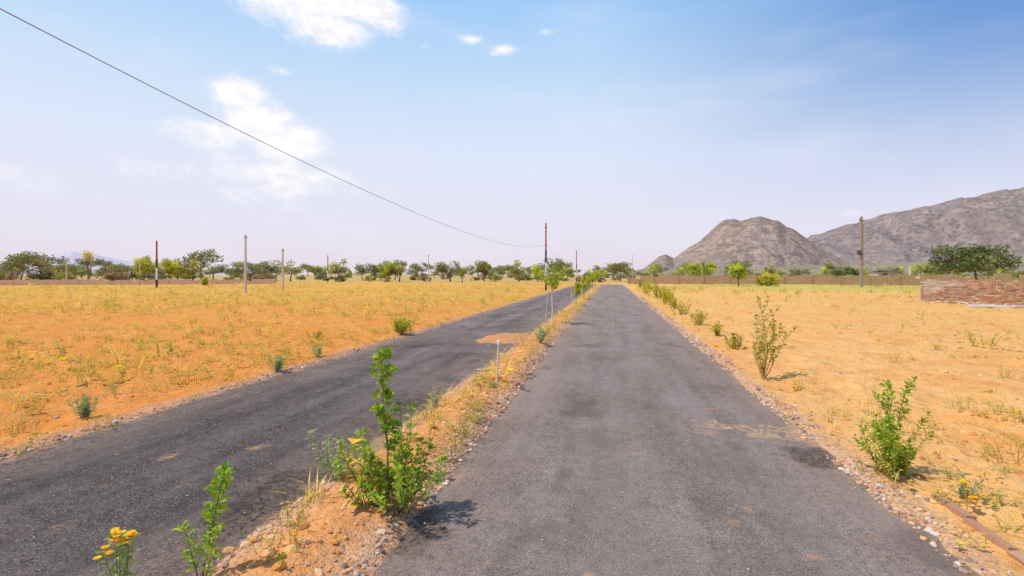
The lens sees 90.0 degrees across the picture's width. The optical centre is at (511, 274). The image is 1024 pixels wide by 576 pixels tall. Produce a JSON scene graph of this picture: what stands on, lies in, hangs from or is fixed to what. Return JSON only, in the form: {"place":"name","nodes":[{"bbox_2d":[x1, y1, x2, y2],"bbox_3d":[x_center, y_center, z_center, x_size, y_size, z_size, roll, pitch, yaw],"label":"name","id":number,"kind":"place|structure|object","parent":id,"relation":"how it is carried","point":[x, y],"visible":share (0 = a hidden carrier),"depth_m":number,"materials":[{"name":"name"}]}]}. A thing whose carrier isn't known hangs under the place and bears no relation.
{"place":"outdoors","nodes":[
{"label":"outdoors","id":0,"kind":"place"},
{"bbox_2d":[0,251,280,274],"bbox_3d":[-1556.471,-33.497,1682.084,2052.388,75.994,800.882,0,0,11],"label":"distant hill","id":1,"kind":"structure","parent":0,"point":[71,255],"depth_m":1461.48,"materials":[{"name":"grey stone"}]},
{"bbox_2d":[0,284,594,575],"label":"asphalt road","id":2,"kind":"structure","parent":0,"point":[155,484],"depth_m":4.70,"materials":[{"name":"grey asphalt"}]},
{"bbox_2d":[0,274,1023,575],"bbox_3d":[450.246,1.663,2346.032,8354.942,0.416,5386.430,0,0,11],"label":"ground","id":3,"kind":"structure","parent":0,"point":[850,392],"depth_m":9.39,"materials":[{"name":"soil"}]},
{"bbox_2d":[0,367,30,389],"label":"flowering weed","id":4,"kind":"object","parent":3,"relation":"on","point":[15,378],"visible":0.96,"depth_m":7.60,"materials":[{"name":"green plant"}]},
{"bbox_2d":[0,407,38,436],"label":"flowering weed","id":5,"kind":"object","parent":3,"relation":"on","point":[18,428],"visible":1,"depth_m":5.42,"materials":[{"name":"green plant"}]},
{"bbox_2d":[4,428,60,454],"bbox_3d":[-4.634,1.632,4.976,0.260,0.201,0.453,0,0,-2],"label":"flowering weed","id":6,"kind":"object","parent":3,"relation":"on","point":[31,441],"visible":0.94,"depth_m":4.94,"materials":[{"name":"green plant"}]},
{"bbox_2d":[22,396,53,414],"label":"flowering weed","id":7,"kind":"object","parent":3,"relation":"on","point":[33,405],"visible":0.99,"depth_m":6.09,"materials":[{"name":"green plant"}]},
{"bbox_2d":[51,369,73,383],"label":"flowering weed","id":8,"kind":"object","parent":3,"relation":"on","point":[59,379],"visible":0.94,"depth_m":7.88,"materials":[{"name":"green plant"}]},
{"bbox_2d":[66,394,100,417],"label":"silvery weed","id":9,"kind":"object","parent":3,"relation":"on","point":[84,411],"visible":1,"depth_m":5.90,"materials":[{"name":"green plant"}]},
{"bbox_2d":[81,250,95,278],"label":"leafy tree","id":10,"kind":"object","parent":3,"relation":"on","point":[87,259],"visible":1,"depth_m":84.08,"materials":[{"name":"green plant"}]},
{"bbox_2d":[77,355,103,371],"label":"flowering weed","id":11,"kind":"object","parent":3,"relation":"on","point":[90,365],"visible":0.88,"depth_m":9.06,"materials":[{"name":"green plant"}]},
{"bbox_2d":[86,409,117,431],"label":"flowering weed","id":12,"kind":"object","parent":3,"relation":"on","point":[109,420],"visible":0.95,"depth_m":5.63,"materials":[{"name":"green plant"}]},
{"bbox_2d":[93,527,140,575],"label":"yellow wildflower","id":13,"kind":"object","parent":3,"relation":"on","point":[128,537],"visible":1,"depth_m":2.40,"materials":[{"name":"green plant"}]},
{"bbox_2d":[102,377,136,395],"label":"flowering weed","id":14,"kind":"object","parent":3,"relation":"on","point":[113,388],"visible":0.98,"depth_m":6.86,"materials":[{"name":"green plant"}]},
{"bbox_2d":[0,279,275,284],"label":"boundary wall","id":15,"kind":"structure","parent":3,"relation":"on","point":[109,282],"depth_m":83.17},
{"bbox_2d":[132,254,154,280],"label":"leafy tree","id":16,"kind":"object","parent":3,"relation":"on","point":[145,267],"visible":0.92,"depth_m":104.53,"materials":[{"name":"green plant"}]},
{"bbox_2d":[142,378,168,393],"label":"flowering weed","id":17,"kind":"object","parent":3,"relation":"on","point":[153,389],"visible":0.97,"depth_m":7.25,"materials":[{"name":"green plant"}]},
{"bbox_2d":[155,241,157,287],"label":"painted electric pole","id":18,"kind":"object","parent":3,"relation":"on","point":[156,272],"visible":0.97,"depth_m":61.93,"materials":[{"name":"paint"}]},
{"bbox_2d":[158,258,179,278],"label":"leafy tree","id":19,"kind":"object","parent":3,"relation":"on","point":[168,265],"visible":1,"depth_m":107.44,"materials":[{"name":"green plant"}]},
{"bbox_2d":[184,366,202,375],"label":"flowering weed","id":20,"kind":"object","parent":3,"relation":"on","point":[191,370],"visible":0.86,"depth_m":8.56,"materials":[{"name":"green plant"}]},
{"bbox_2d":[200,276,208,285],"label":"leafy tree","id":21,"kind":"object","parent":3,"relation":"on","point":[203,280],"visible":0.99,"depth_m":69.76,"materials":[{"name":"green plant"}]},
{"bbox_2d":[173,461,286,575],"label":"sapling shrub","id":22,"kind":"object","parent":3,"relation":"on","point":[223,471],"visible":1,"depth_m":2.79,"materials":[{"name":"green plant"}]},
{"bbox_2d":[244,235,246,292],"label":"concrete electric pole","id":23,"kind":"object","parent":3,"relation":"on","point":[245,267],"visible":0.93,"depth_m":47.54,"materials":[{"name":"grey concrete"}]},
{"bbox_2d":[0,281,532,440],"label":"field weeds","id":24,"kind":"object","parent":3,"relation":"on","point":[141,347],"visible":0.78,"depth_m":11.85,"materials":[{"name":"yellow plant"}]},
{"bbox_2d":[261,352,277,366],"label":"flowering weed","id":25,"kind":"object","parent":3,"relation":"on","point":[269,359],"visible":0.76,"depth_m":9.20,"materials":[{"name":"green plant"}]},
{"bbox_2d":[249,504,308,553],"bbox_3d":[-1.344,1.497,3.034,0.292,0.212,0.296,0,0,1],"label":"flowering weed","id":26,"kind":"object","parent":3,"relation":"on","point":[295,533],"visible":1,"depth_m":2.99,"materials":[{"name":"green plant"}]},
{"bbox_2d":[269,355,288,371],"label":"silvery weed","id":27,"kind":"object","parent":3,"relation":"on","point":[278,362],"visible":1,"depth_m":8.74,"materials":[{"name":"green plant"}]},
{"bbox_2d":[0,280,561,410],"bbox_3d":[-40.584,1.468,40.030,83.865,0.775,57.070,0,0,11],"label":"dry grass","id":28,"kind":"structure","parent":3,"relation":"on","point":[117,356],"depth_m":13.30,"materials":[{"name":"yellow plant"}]},
{"bbox_2d":[281,248,283,290],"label":"concrete electric pole","id":29,"kind":"object","parent":3,"relation":"on","point":[282,249],"visible":0.93,"depth_m":52.98,"materials":[{"name":"grey concrete"}]},
{"bbox_2d":[278,498,311,529],"bbox_3d":[-1.398,1.551,3.327,0.241,0.181,0.158,0,0,38],"label":"flowering weed","id":30,"kind":"object","parent":3,"relation":"on","point":[299,521],"visible":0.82,"depth_m":3.32,"materials":[{"name":"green plant"}]},
{"bbox_2d":[305,330,322,339],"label":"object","id":31,"kind":"object","parent":3,"relation":"on","point":[318,334],"visible":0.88,"depth_m":12.94,"materials":[{"name":"green plant"}]},
{"bbox_2d":[312,344,323,356],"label":"silvery weed","id":32,"kind":"object","parent":3,"relation":"on","point":[315,349],"visible":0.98,"depth_m":10.29,"materials":[{"name":"green plant"}]},
{"bbox_2d":[306,428,366,481],"bbox_3d":[-1.408,1.457,4.146,0.429,0.456,0.357,0,0,11],"label":"silvery weed","id":33,"kind":"object","parent":3,"relation":"on","point":[331,454],"visible":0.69,"depth_m":4.12,"materials":[{"name":"green plant"}]},
{"bbox_2d":[348,450,386,490],"bbox_3d":[-1.073,1.490,3.883,0.318,0.282,0.256,0,0,-33],"label":"flowering weed","id":34,"kind":"object","parent":3,"relation":"on","point":[351,456],"visible":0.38,"depth_m":3.87,"materials":[{"name":"green plant"}]},
{"bbox_2d":[377,260,394,276],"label":"leafy tree","id":35,"kind":"object","parent":3,"relation":"on","point":[387,269],"visible":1,"depth_m":107.56,"materials":[{"name":"green plant"}]},
{"bbox_2d":[333,346,448,516],"bbox_3d":[-0.830,1.079,3.508,0.709,1.149,0.656,0,0,-34],"label":"sapling shrub","id":36,"kind":"object","parent":3,"relation":"on","point":[401,476],"visible":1,"depth_m":3.53,"materials":[{"name":"green plant"}]},
{"bbox_2d":[390,317,414,334],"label":"bush","id":37,"kind":"object","parent":3,"relation":"on","point":[399,328],"visible":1,"depth_m":14.13,"materials":[{"name":"green plant"}]},
{"bbox_2d":[425,387,440,407],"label":"silvery weed","id":38,"kind":"object","parent":3,"relation":"on","point":[435,402],"visible":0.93,"depth_m":6.31,"materials":[{"name":"green plant"}]},
{"bbox_2d":[266,284,600,511],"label":"median weeds","id":39,"kind":"object","parent":3,"relation":"on","point":[507,369],"visible":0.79,"depth_m":5.76,"materials":[{"name":"yellow plant"}]},
{"bbox_2d":[435,428,464,456],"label":"flowering weed","id":40,"kind":"object","parent":3,"relation":"on","point":[452,447],"visible":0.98,"depth_m":4.69,"materials":[{"name":"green plant"}]},
{"bbox_2d":[452,404,476,451],"bbox_3d":[-0.492,1.504,5.030,0.230,0.381,0.466,0,0,11],"label":"flowering weed","id":41,"kind":"object","parent":3,"relation":"on","point":[459,432],"visible":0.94,"depth_m":5.07,"materials":[{"name":"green plant"}]},
{"bbox_2d":[458,393,486,420],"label":"flowering weed","id":42,"kind":"object","parent":3,"relation":"on","point":[473,409],"visible":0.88,"depth_m":5.84,"materials":[{"name":"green plant"}]},
{"bbox_2d":[476,262,491,281],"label":"acacia tree","id":43,"kind":"object","parent":3,"relation":"on","point":[481,266],"visible":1,"depth_m":111.61,"materials":[{"name":"green plant"}]},
{"bbox_2d":[488,380,498,387],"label":"silvery weed","id":44,"kind":"object","parent":3,"relation":"on","point":[494,384],"visible":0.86,"depth_m":7.34,"materials":[{"name":"green plant"}]},
{"bbox_2d":[496,340,499,385],"bbox_3d":[-0.219,1.324,7.501,0.095,0.722,0.083,0,0,-12],"label":"marker post","id":45,"kind":"object","parent":3,"relation":"on","point":[498,342],"visible":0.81,"depth_m":7.49,"materials":[{"name":"metal"}]},
{"bbox_2d":[476,333,529,343],"bbox_3d":[-0.185,1.681,13.580,1.900,0.095,3.000,0,0,11],"label":"dirt heap","id":46,"kind":"object","parent":3,"relation":"on","point":[504,338],"visible":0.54,"depth_m":13.21,"materials":[{"name":"orange soil"}]},
{"bbox_2d":[0,295,1012,575],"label":"gravel shoulder","id":47,"kind":"object","parent":3,"relation":"on","point":[838,463],"visible":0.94,"depth_m":4.49},
{"bbox_2d":[0,292,1023,575],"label":"soil clods","id":48,"kind":"object","parent":3,"relation":"on","point":[272,552],"visible":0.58,"depth_m":4.18,"materials":[{"name":"soil"}]},
{"bbox_2d":[0,248,1023,282],"bbox_3d":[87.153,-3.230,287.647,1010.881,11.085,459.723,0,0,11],"label":"distant tree row","id":49,"kind":"object","parent":3,"relation":"on","point":[15,265],"visible":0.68,"depth_m":138.23,"materials":[{"name":"green plant"}]},
{"bbox_2d":[514,328,531,346],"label":"flowering weed","id":50,"kind":"object","parent":3,"relation":"on","point":[522,342],"visible":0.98,"depth_m":11.49,"materials":[{"name":"green plant"}]},
{"bbox_2d":[534,324,550,342],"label":"silvery weed","id":51,"kind":"object","parent":3,"relation":"on","point":[540,336],"visible":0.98,"depth_m":11.96,"materials":[{"name":"green plant"}]},
{"bbox_2d":[544,223,546,290],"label":"painted electric pole","id":52,"kind":"object","parent":3,"relation":"on","point":[545,227],"visible":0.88,"depth_m":51.91,"materials":[{"name":"paint"}]},
{"bbox_2d":[537,265,566,321],"bbox_3d":[1.311,0.624,17.232,1.082,1.984,0.855,0,0,-11],"label":"young tree","id":53,"kind":"object","parent":3,"relation":"on","point":[556,278],"visible":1,"depth_m":17.26,"materials":[{"name":"green plant"}]},
{"bbox_2d":[576,250,576,281],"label":"painted electric pole","id":54,"kind":"object","parent":3,"relation":"on","point":[576,265],"visible":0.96,"depth_m":99.34,"materials":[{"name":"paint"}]},
{"bbox_2d":[0,8,568,260],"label":"overhead wire","id":55,"kind":"object","parent":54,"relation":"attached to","point":[199,110],"visible":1,"depth_m":7.82,"materials":[{"name":"metal"}]},
{"bbox_2d":[571,281,581,300],"bbox_3d":[3.395,0.990,26.966,0.462,1.241,0.633,0,0,-36],"label":"young tree","id":56,"kind":"object","parent":3,"relation":"on","point":[577,288],"visible":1,"depth_m":26.89,"materials":[{"name":"green plant"}]},
{"bbox_2d":[579,276,589,297],"bbox_3d":[4.722,0.883,34.055,0.869,1.498,0.721,0,0,-37],"label":"young tree","id":57,"kind":"object","parent":3,"relation":"on","point":[583,282],"visible":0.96,"depth_m":33.98,"materials":[{"name":"green plant"}]},
{"bbox_2d":[586,275,593,286],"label":"young tree","id":58,"kind":"object","parent":3,"relation":"on","point":[589,279],"visible":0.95,"depth_m":41.92,"materials":[{"name":"green plant"}]},
{"bbox_2d":[589,272,596,289],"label":"young tree","id":59,"kind":"object","parent":3,"relation":"on","point":[595,278],"visible":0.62,"depth_m":50.93,"materials":[{"name":"green plant"}]},
{"bbox_2d":[607,262,632,281],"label":"acacia tree","id":60,"kind":"object","parent":3,"relation":"on","point":[620,266],"visible":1,"depth_m":110.91,"materials":[{"name":"green plant"}]},
{"bbox_2d":[637,278,643,286],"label":"roadside shrub","id":61,"kind":"object","parent":3,"relation":"on","point":[640,280],"visible":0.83,"depth_m":61.94,"materials":[{"name":"green plant"}]},
{"bbox_2d":[640,281,653,293],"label":"roadside shrub","id":62,"kind":"object","parent":3,"relation":"on","point":[645,290],"visible":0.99,"depth_m":41.99,"materials":[{"name":"green plant"}]},
{"bbox_2d":[645,279,656,290],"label":"roadside shrub","id":63,"kind":"object","parent":3,"relation":"on","point":[649,287],"visible":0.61,"depth_m":51.95,"materials":[{"name":"green plant"}]},
{"bbox_2d":[652,283,665,298],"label":"roadside shrub","id":64,"kind":"object","parent":3,"relation":"on","point":[656,296],"visible":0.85,"depth_m":34.01,"materials":[{"name":"green plant"}]},
{"bbox_2d":[661,286,674,304],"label":"roadside shrub","id":65,"kind":"object","parent":3,"relation":"on","point":[664,292],"visible":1,"depth_m":27.97,"materials":[{"name":"green plant"}]},
{"bbox_2d":[668,297,682,308],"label":"roadside shrub","id":66,"kind":"object","parent":3,"relation":"on","point":[674,303],"visible":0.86,"depth_m":24.03,"materials":[{"name":"green plant"}]},
{"bbox_2d":[669,302,691,314],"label":"roadside shrub","id":67,"kind":"object","parent":3,"relation":"on","point":[680,310],"visible":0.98,"depth_m":21.05,"materials":[{"name":"green plant"}]},
{"bbox_2d":[684,261,702,275],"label":"leafy tree","id":68,"kind":"object","parent":3,"relation":"on","point":[693,268],"visible":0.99,"depth_m":117.27,"materials":[{"name":"green plant"}]},
{"bbox_2d":[688,310,708,325],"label":"roadside shrub","id":69,"kind":"object","parent":3,"relation":"on","point":[699,321],"visible":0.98,"depth_m":16.74,"materials":[{"name":"green plant"}]},
{"bbox_2d":[700,261,716,275],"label":"leafy tree","id":70,"kind":"object","parent":3,"relation":"on","point":[710,268],"visible":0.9,"depth_m":119.81,"materials":[{"name":"green plant"}]},
{"bbox_2d":[711,321,722,335],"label":"roadside shrub","id":71,"kind":"object","parent":3,"relation":"on","point":[717,328],"visible":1,"depth_m":13.94,"materials":[{"name":"green plant"}]},
{"bbox_2d":[723,238,724,274],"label":"concrete electric pole","id":72,"kind":"object","parent":3,"relation":"on","point":[724,257],"visible":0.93,"depth_m":119.88,"materials":[{"name":"grey concrete"}]},
{"bbox_2d":[723,333,742,348],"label":"roadside shrub","id":73,"kind":"object","parent":3,"relation":"on","point":[733,339],"visible":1,"depth_m":11.46,"materials":[{"name":"green plant"}]},
{"bbox_2d":[728,263,746,285],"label":"leafy tree","id":74,"kind":"object","parent":3,"relation":"on","point":[739,273],"visible":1,"depth_m":71.70,"materials":[{"name":"green plant"}]},
{"bbox_2d":[753,272,780,285],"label":"yellow bush","id":75,"kind":"object","parent":3,"relation":"on","point":[766,279],"visible":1,"depth_m":67.58,"materials":[{"name":"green plant"}]},
{"bbox_2d":[750,295,797,377],"bbox_3d":[4.138,1.016,8.262,0.777,1.347,0.504,0,0,-22],"label":"dry sapling","id":76,"kind":"object","parent":3,"relation":"on","point":[761,348],"visible":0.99,"depth_m":8.21,"materials":[{"name":"green plant"}]},
{"bbox_2d":[786,376,809,389],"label":"flowering weed","id":77,"kind":"object","parent":3,"relation":"on","point":[798,383],"visible":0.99,"depth_m":7.50,"materials":[{"name":"yellow plant"}]},
{"bbox_2d":[634,280,1010,304],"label":"dry grass","id":78,"kind":"structure","parent":3,"relation":"on","point":[783,291],"depth_m":46.97,"materials":[{"name":"yellow plant"}]},
{"bbox_2d":[627,274,1023,285],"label":"boundary wall","id":79,"kind":"structure","parent":3,"relation":"on","point":[820,279],"depth_m":80.23,"materials":[{"name":"brown brick"}]},
{"bbox_2d":[635,287,1023,549],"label":"field weeds","id":80,"kind":"object","parent":3,"relation":"on","point":[971,497],"visible":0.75,"depth_m":5.27,"materials":[{"name":"yellow plant"}]},
{"bbox_2d":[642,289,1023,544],"bbox_3d":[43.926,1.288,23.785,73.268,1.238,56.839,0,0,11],"label":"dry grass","id":81,"kind":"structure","parent":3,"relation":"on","point":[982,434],"depth_m":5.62,"materials":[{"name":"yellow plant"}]},
{"bbox_2d":[839,371,853,373],"bbox_3d":[5.559,1.648,8.487,0.204,0.080,0.216,0,0,-16],"label":"rock","id":82,"kind":"object","parent":3,"relation":"on","point":[844,372],"visible":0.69,"depth_m":8.46,"materials":[{"name":"stone"}]},
{"bbox_2d":[831,266,864,276],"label":"acacia tree","id":83,"kind":"object","parent":3,"relation":"on","point":[851,271],"visible":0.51,"depth_m":83.57,"materials":[{"name":"green plant"}]},
{"bbox_2d":[857,217,864,286],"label":"concrete electric pole","id":84,"kind":"object","parent":3,"relation":"on","point":[861,254],"visible":0.97,"depth_m":63.87,"materials":[{"name":"grey concrete"}]},
{"bbox_2d":[858,398,882,417],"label":"flowering weed","id":85,"kind":"object","parent":3,"relation":"on","point":[868,409],"visible":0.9,"depth_m":6.20,"materials":[{"name":"yellow plant"}]},
{"bbox_2d":[869,271,898,275],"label":"farm shed","id":86,"kind":"structure","parent":3,"relation":"on","point":[877,273],"depth_m":110.51,"materials":[{"name":"concrete"}]},
{"bbox_2d":[852,376,934,477],"bbox_3d":[3.202,1.251,4.186,0.618,0.844,0.459,0,0,11],"label":"green shrub","id":87,"kind":"object","parent":3,"relation":"on","point":[895,458],"visible":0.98,"depth_m":4.21,"materials":[{"name":"green plant"}]},
{"bbox_2d":[888,349,911,363],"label":"flowering weed","id":88,"kind":"object","parent":3,"relation":"on","point":[895,358],"visible":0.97,"depth_m":9.50,"materials":[{"name":"yellow plant"}]},
{"bbox_2d":[907,423,937,437],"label":"flowering weed","id":89,"kind":"object","parent":3,"relation":"on","point":[924,431],"visible":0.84,"depth_m":5.38,"materials":[{"name":"yellow plant"}]},
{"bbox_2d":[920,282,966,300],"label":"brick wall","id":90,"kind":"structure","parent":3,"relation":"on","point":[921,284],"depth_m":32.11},
{"bbox_2d":[942,389,974,409],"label":"flowering weed","id":91,"kind":"object","parent":3,"relation":"on","point":[966,407],"visible":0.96,"depth_m":6.31,"materials":[{"name":"yellow plant"}]},
{"bbox_2d":[911,300,1023,305],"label":"brick rubble","id":92,"kind":"object","parent":3,"relation":"on","point":[960,302],"visible":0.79,"depth_m":29.48,"materials":[{"name":"brick"}]},
{"bbox_2d":[954,470,984,498],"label":"silvery weed","id":93,"kind":"object","parent":3,"relation":"on","point":[962,492],"visible":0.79,"depth_m":3.78,"materials":[{"name":"green plant"}]},
{"bbox_2d":[922,279,1023,305],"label":"brick wall","id":94,"kind":"structure","parent":3,"relation":"on","point":[990,291],"depth_m":29.65,"materials":[{"name":"red brick"}]},
{"bbox_2d":[925,243,1022,285],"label":"acacia tree","id":95,"kind":"object","parent":3,"relation":"on","point":[960,258],"visible":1,"depth_m":58.91,"materials":[{"name":"green plant"}]},
{"bbox_2d":[931,493,1023,565],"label":"stone edging","id":96,"kind":"object","parent":3,"relation":"on","point":[1011,550],"visible":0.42,"depth_m":3.32,"materials":[{"name":"brown stone"}]},
{"bbox_2d":[968,436,1004,460],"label":"flowering weed","id":97,"kind":"object","parent":3,"relation":"on","point":[988,451],"visible":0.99,"depth_m":4.68,"materials":[{"name":"yellow plant"}]},
{"bbox_2d":[968,304,1023,307],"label":"stone slab","id":98,"kind":"structure","parent":3,"relation":"on","point":[1001,306],"depth_m":25.89,"materials":[{"name":"grey stone"}]},
{"bbox_2d":[995,361,1023,379],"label":"flowering weed","id":99,"kind":"object","parent":3,"relation":"on","point":[1007,373],"visible":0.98,"depth_m":8.00,"materials":[{"name":"yellow plant"}]},
{"bbox_2d":[996,404,1023,424],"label":"flowering weed","id":100,"kind":"object","parent":3,"relation":"on","point":[1021,417],"visible":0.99,"depth_m":5.63,"materials":[{"name":"yellow plant"}]},
{"bbox_2d":[0,0,1023,273],"label":"sky","id":101,"kind":"structure","parent":0,"point":[625,128],"materials":[{"name":"blue"}]},
{"bbox_2d":[368,285,980,575],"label":"asphalt road","id":102,"kind":"structure","parent":0,"point":[576,499],"depth_m":4.03,"materials":[{"name":"grey asphalt"}]},
{"bbox_2d":[1,316,932,572],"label":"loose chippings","id":103,"kind":"object","parent":102,"relation":"on","point":[475,479],"visible":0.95,"depth_m":4.07,"materials":[{"name":"stone"}]},
{"bbox_2d":[635,216,849,271],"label":"rocky hill","id":104,"kind":"structure","parent":0,"point":[754,240],"depth_m":562.66,"materials":[{"name":"grey stone"}]},
{"bbox_2d":[600,259,1023,275],"bbox_3d":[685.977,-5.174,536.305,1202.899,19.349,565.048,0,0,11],"label":"foothill","id":105,"kind":"structure","parent":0,"point":[815,269],"depth_m":442.86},
{"bbox_2d":[807,187,1023,263],"bbox_3d":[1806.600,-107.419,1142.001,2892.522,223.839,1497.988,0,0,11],"label":"mountain ridge","id":106,"kind":"structure","parent":0,"point":[986,219],"depth_m":830.79,"materials":[{"name":"grey stone"}]}
]}

